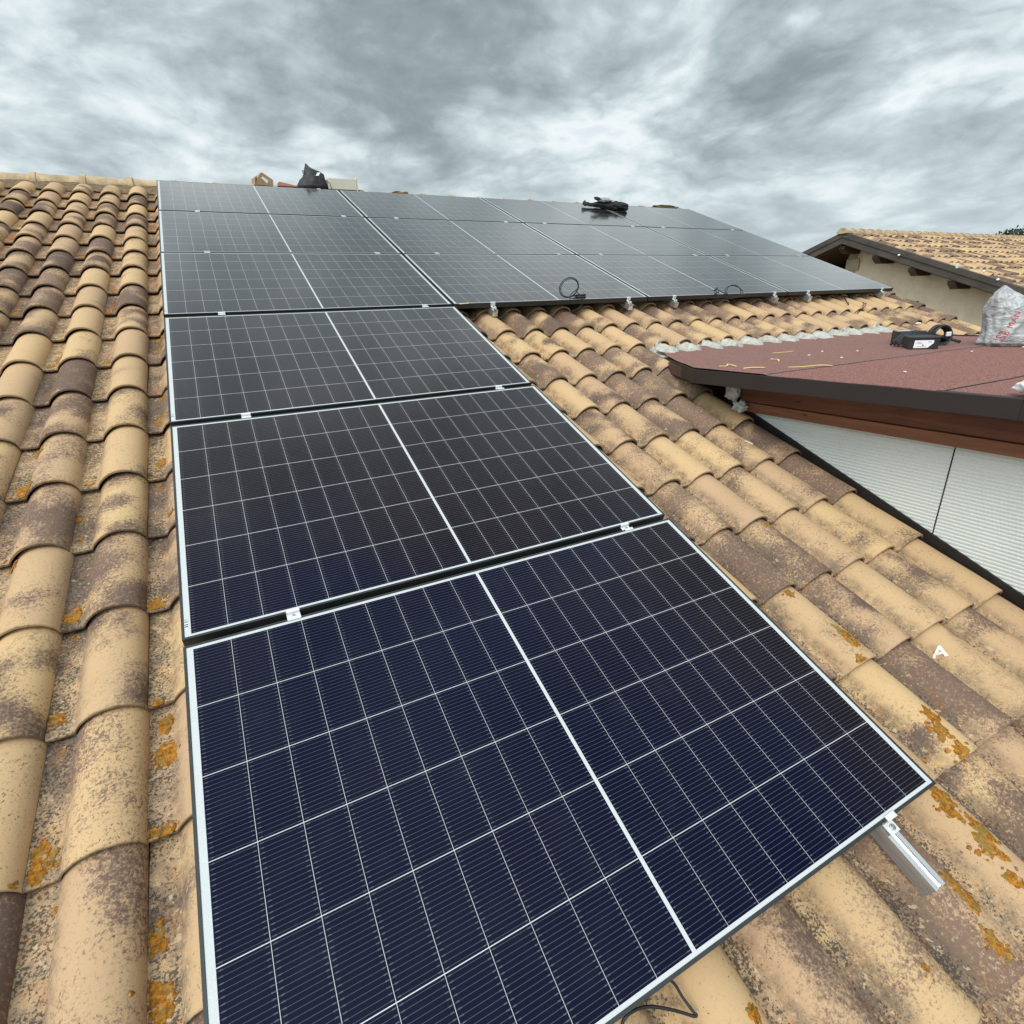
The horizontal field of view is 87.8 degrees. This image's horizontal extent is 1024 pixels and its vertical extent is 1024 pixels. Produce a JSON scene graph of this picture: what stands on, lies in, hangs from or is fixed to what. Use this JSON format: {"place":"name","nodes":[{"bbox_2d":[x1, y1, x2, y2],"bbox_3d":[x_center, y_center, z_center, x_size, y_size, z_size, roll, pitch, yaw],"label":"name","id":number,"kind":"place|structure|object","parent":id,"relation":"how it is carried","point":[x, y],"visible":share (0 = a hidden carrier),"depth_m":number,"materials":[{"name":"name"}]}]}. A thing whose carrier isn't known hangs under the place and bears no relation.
{"place":"outdoors","nodes":[
{"label":"outdoors","id":0,"kind":"place"},
{"bbox_2d":[0,0,1023,252],"label":"sky","id":1,"kind":"structure","parent":0,"point":[792,124],"materials":[{"name":"grey"}]},
{"bbox_2d":[802,228,1023,326],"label":"neighbouring house","id":2,"kind":"structure","parent":0,"point":[964,277],"depth_m":10.50,"materials":[{"name":"tile"}]},
{"bbox_2d":[995,225,1023,235],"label":"wood","id":3,"kind":"object","parent":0,"point":[1020,231],"visible":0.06,"depth_m":164.24,"materials":[{"name":"green plant"}]},
{"label":"ground","id":4,"kind":"structure","parent":0,"visible":0},
{"bbox_2d":[0,172,1023,1023],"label":"house","id":5,"kind":"structure","parent":4,"relation":"on","point":[848,520],"depth_m":2.00,"materials":[{"name":"tile"}]},
{"bbox_2d":[188,181,300,620],"bbox_3d":[-1.675,-1.099,3.091,0.040,0.084,7.138,-13,45,-25],"label":"mounting rail","id":6,"kind":"object","parent":5,"relation":"attached to","point":[293,614],"visible":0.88,"depth_m":1.59,"materials":[{"name":"metal"}]},
{"bbox_2d":[157,180,363,216],"bbox_3d":[-2.467,-3.061,5.224,1.738,0.036,1.142,-13,45,-25],"label":"solar panel","id":7,"kind":"object","parent":6,"relation":"attached to","point":[202,197],"visible":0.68,"depth_m":5.16,"materials":[{"name":"glass"}]},
{"bbox_2d":[158,210,400,253],"bbox_3d":[-1.953,-2.338,4.472,1.738,0.036,1.142,-13,45,-25],"label":"solar panel","id":8,"kind":"object","parent":6,"relation":"attached to","point":[197,232],"visible":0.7,"depth_m":4.40,"materials":[{"name":"glass"}]},
{"bbox_2d":[160,252,451,316],"bbox_3d":[-1.443,-1.621,3.726,1.738,0.036,1.142,-13,45,-25],"label":"solar panel","id":9,"kind":"object","parent":6,"relation":"attached to","point":[202,284],"visible":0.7,"depth_m":3.62,"materials":[{"name":"glass"}]},
{"bbox_2d":[164,306,531,425],"bbox_3d":[-0.916,-0.886,2.963,1.738,0.036,1.142,-13,45,-25],"label":"solar panel","id":10,"kind":"object","parent":6,"relation":"attached to","point":[222,367],"visible":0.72,"depth_m":2.84,"materials":[{"name":"glass"}]},
{"bbox_2d":[170,385,664,646],"bbox_3d":[-0.395,-0.160,2.208,1.738,0.035,1.142,-13,45,-25],"label":"solar panel","id":11,"kind":"object","parent":6,"relation":"attached to","point":[277,516],"visible":0.94,"depth_m":2.05,"materials":[{"name":"glass"}]},
{"bbox_2d":[183,518,935,1023],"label":"solar panel","id":12,"kind":"object","parent":6,"relation":"attached to","point":[611,778],"visible":1,"depth_m":1.29,"materials":[{"name":"glass"}]},
{"bbox_2d":[251,172,272,185],"bbox_3d":[-2.794,-3.708,5.944,0.198,0.126,0.142,-18,26,-36],"label":"cardboard box","id":13,"kind":"object","parent":5,"relation":"on","point":[261,179],"visible":0.84,"depth_m":5.89,"materials":[{"name":"brown cardboard"}]},
{"bbox_2d":[277,182,297,187],"bbox_3d":[-2.567,-3.732,6.074,0.219,0.042,0.120,-13,23,-25],"label":"board offcut","id":14,"kind":"object","parent":5,"relation":"on","point":[281,184],"visible":0.71,"depth_m":6.02,"materials":[{"name":"wood"}]},
{"bbox_2d":[297,163,331,189],"bbox_3d":[-2.312,-3.864,6.143,0.385,0.276,0.242,-13,23,-25],"label":"bag","id":15,"kind":"object","parent":5,"relation":"on","point":[311,178],"visible":0.9,"depth_m":6.08,"materials":[{"name":"black plastic"}]},
{"bbox_2d":[326,177,357,190],"bbox_3d":[-2.015,-3.887,6.303,0.342,0.142,0.160,-11,23,-22],"label":"carton","id":16,"kind":"object","parent":5,"relation":"on","point":[338,184],"visible":0.7,"depth_m":6.24,"materials":[{"name":"white cardboard"}]},
{"bbox_2d":[392,190,407,193],"bbox_3d":[-1.387,-3.965,6.602,0.212,0.042,0.107,-13,23,-25],"label":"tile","id":17,"kind":"object","parent":5,"relation":"on","point":[402,192],"visible":0.75,"depth_m":6.56,"materials":[{"name":"tile"}]},
{"bbox_2d":[364,191,497,316],"bbox_3d":[-0.908,-2.557,4.982,0.040,0.084,3.564,-13,45,-25],"label":"mounting rail","id":18,"kind":"object","parent":5,"relation":"attached to","point":[492,311],"visible":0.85,"depth_m":3.85,"materials":[{"name":"metal"}]},
{"bbox_2d":[339,190,521,222],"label":"solar panel","id":19,"kind":"object","parent":18,"relation":"attached to","point":[366,205],"visible":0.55,"depth_m":5.89,"materials":[{"name":"glass"}]},
{"bbox_2d":[367,218,575,254],"bbox_3d":[-0.401,-2.683,5.204,1.738,0.036,1.142,-13,45,-25],"label":"solar panel","id":20,"kind":"object","parent":18,"relation":"attached to","point":[413,236],"visible":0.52,"depth_m":5.13,"materials":[{"name":"glass"}]},
{"bbox_2d":[403,254,647,308],"bbox_3d":[0.110,-1.966,4.458,1.738,0.036,1.142,-13,45,-25],"label":"solar panel","id":21,"kind":"object","parent":18,"relation":"attached to","point":[486,280],"visible":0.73,"depth_m":4.36,"materials":[{"name":"glass"}]},
{"bbox_2d":[559,277,585,311],"bbox_3d":[0.473,-1.687,4.130,0.289,0.250,0.084,-14,24,-27],"label":"cable","id":22,"kind":"object","parent":21,"relation":"on","point":[578,295],"visible":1,"depth_m":4.12,"materials":[{"name":"black rubber"}]},
{"bbox_2d":[504,221,632,309],"bbox_3d":[0.187,-2.801,5.498,0.040,0.084,3.564,-13,45,-25],"label":"mounting rail","id":23,"kind":"object","parent":5,"relation":"attached to","point":[628,305],"visible":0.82,"depth_m":4.37,"materials":[{"name":"metal"}]},
{"bbox_2d":[543,223,678,307],"bbox_3d":[0.625,-2.898,5.705,0.040,0.084,3.564,-13,45,-25],"label":"mounting rail","id":24,"kind":"object","parent":5,"relation":"attached to","point":[673,303],"visible":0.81,"depth_m":4.58,"materials":[{"name":"metal"}]},
{"bbox_2d":[482,198,643,226],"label":"solar panel","id":25,"kind":"object","parent":24,"relation":"attached to","point":[528,211],"visible":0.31,"depth_m":6.62,"materials":[{"name":"glass"}]},
{"bbox_2d":[524,223,706,255],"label":"solar panel","id":26,"kind":"object","parent":24,"relation":"attached to","point":[597,240],"visible":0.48,"depth_m":5.88,"materials":[{"name":"glass"}]},
{"bbox_2d":[578,255,787,300],"bbox_3d":[1.662,-2.312,5.191,1.738,0.036,1.142,-13,45,-25],"label":"solar panel","id":27,"kind":"object","parent":24,"relation":"attached to","point":[663,277],"visible":0.83,"depth_m":5.10,"materials":[{"name":"glass"}]},
{"bbox_2d":[712,285,744,300],"bbox_3d":[1.960,-1.980,4.802,0.402,0.135,0.065,-9,22,-16],"label":"cable","id":28,"kind":"object","parent":27,"relation":"hanging from","point":[716,289],"visible":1,"depth_m":4.79,"materials":[{"name":"black rubber"}]},
{"bbox_2d":[317,188,944,896],"bbox_3d":[-0.565,-1.330,3.596,0.040,0.084,7.183,-13,45,-25],"label":"mounting rail","id":29,"kind":"object","parent":5,"relation":"attached to","point":[919,872],"visible":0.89,"depth_m":1.33,"materials":[{"name":"metal"}]},
{"bbox_2d":[621,980,697,1023],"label":"cable","id":30,"kind":"object","parent":5,"relation":"on","point":[641,1007],"visible":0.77,"depth_m":1.07,"materials":[{"name":"black rubber"}]},
{"bbox_2d":[653,205,677,208],"bbox_3d":[2.427,-4.812,8.412,0.664,0.070,0.145,-13,23,-25],"label":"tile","id":31,"kind":"object","parent":5,"relation":"on","point":[664,206],"visible":0.61,"depth_m":8.33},
{"bbox_2d":[631,226,778,302],"bbox_3d":[1.750,-3.149,6.236,0.040,0.084,3.564,-13,45,-25],"label":"mounting rail","id":32,"kind":"object","parent":5,"relation":"attached to","point":[774,298],"visible":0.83,"depth_m":5.11,"materials":[{"name":"metal"}]},
{"bbox_2d":[662,227,811,300],"bbox_3d":[2.186,-3.246,6.442,0.040,0.084,3.564,-13,45,-25],"label":"mounting rail","id":33,"kind":"object","parent":5,"relation":"on","point":[807,297],"visible":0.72,"depth_m":5.31,"materials":[{"name":"metal"}]},
{"bbox_2d":[607,206,741,229],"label":"solar panel","id":34,"kind":"object","parent":33,"relation":"on","point":[664,217],"visible":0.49,"depth_m":7.36,"materials":[{"name":"glass"}]},
{"bbox_2d":[582,197,628,210],"bbox_3d":[1.290,-4.184,7.202,0.662,0.133,0.224,-13,45,-25],"label":"bundle","id":35,"kind":"object","parent":34,"relation":"on","point":[605,203],"visible":1,"depth_m":7.17,"materials":[{"name":"black fabric"}]},
{"bbox_2d":[646,227,808,255],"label":"solar panel","id":36,"kind":"object","parent":33,"relation":"attached to","point":[712,242],"visible":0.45,"depth_m":6.61,"materials":[{"name":"glass"}]},
{"bbox_2d":[710,256,892,294],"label":"solar panel","id":37,"kind":"object","parent":33,"relation":"on","point":[796,275],"visible":0.81,"depth_m":5.84,"materials":[{"name":"glass"}]},
{"bbox_2d":[677,208,885,297],"bbox_3d":[3.283,-3.491,6.960,0.040,0.084,3.564,-13,45,-25],"label":"mounting rail","id":38,"kind":"object","parent":5,"relation":"attached to","point":[881,294],"visible":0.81,"depth_m":5.84,"materials":[{"name":"metal"}]},
{"bbox_2d":[838,293,866,313],"bbox_3d":[3.560,-2.187,5.553,0.421,0.091,0.438,-13,45,-25],"label":"cable","id":39,"kind":"object","parent":5,"relation":"on","point":[852,295],"visible":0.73,"depth_m":5.54,"materials":[{"name":"black rubber"}]},
{"bbox_2d":[891,330,926,340],"bbox_3d":[3.009,-1.346,4.068,0.200,0.090,0.200,1,21,8],"label":"tool case","id":40,"kind":"object","parent":5,"relation":"on","point":[895,333],"visible":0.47,"depth_m":4.04,"materials":[{"name":"black plastic"}]},
{"bbox_2d":[902,335,940,349],"bbox_3d":[2.757,-1.153,3.606,0.193,0.080,0.225,3,22,14],"label":"tool case","id":41,"kind":"object","parent":5,"relation":"on","point":[910,342],"visible":1,"depth_m":3.52,"materials":[{"name":"black plastic"}]},
{"bbox_2d":[890,324,952,345],"bbox_3d":[2.891,-1.240,3.744,0.378,0.143,0.138,-2,21,1],"label":"strap coil","id":42,"kind":"object","parent":5,"relation":"on","point":[946,338],"visible":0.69,"depth_m":3.72,"materials":[{"name":"black fabric"}]},
{"bbox_2d":[940,335,960,342],"bbox_3d":[3.147,-1.301,3.947,0.040,0.077,0.334,-13,23,-25],"label":"bar","id":43,"kind":"object","parent":5,"relation":"on","point":[955,340],"visible":0.28,"depth_m":3.83,"materials":[{"name":"black metal"}]},
{"bbox_2d":[975,285,1023,346],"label":"plastic bag","id":44,"kind":"object","parent":5,"relation":"on","point":[1003,317],"visible":1,"depth_m":3.50,"materials":[{"name":"white plastic"}]},
{"bbox_2d":[1010,380,1023,392],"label":"crumpled plastic","id":45,"kind":"object","parent":5,"relation":"on","point":[1018,387],"visible":1,"depth_m":1.92,"materials":[{"name":"white plastic"}]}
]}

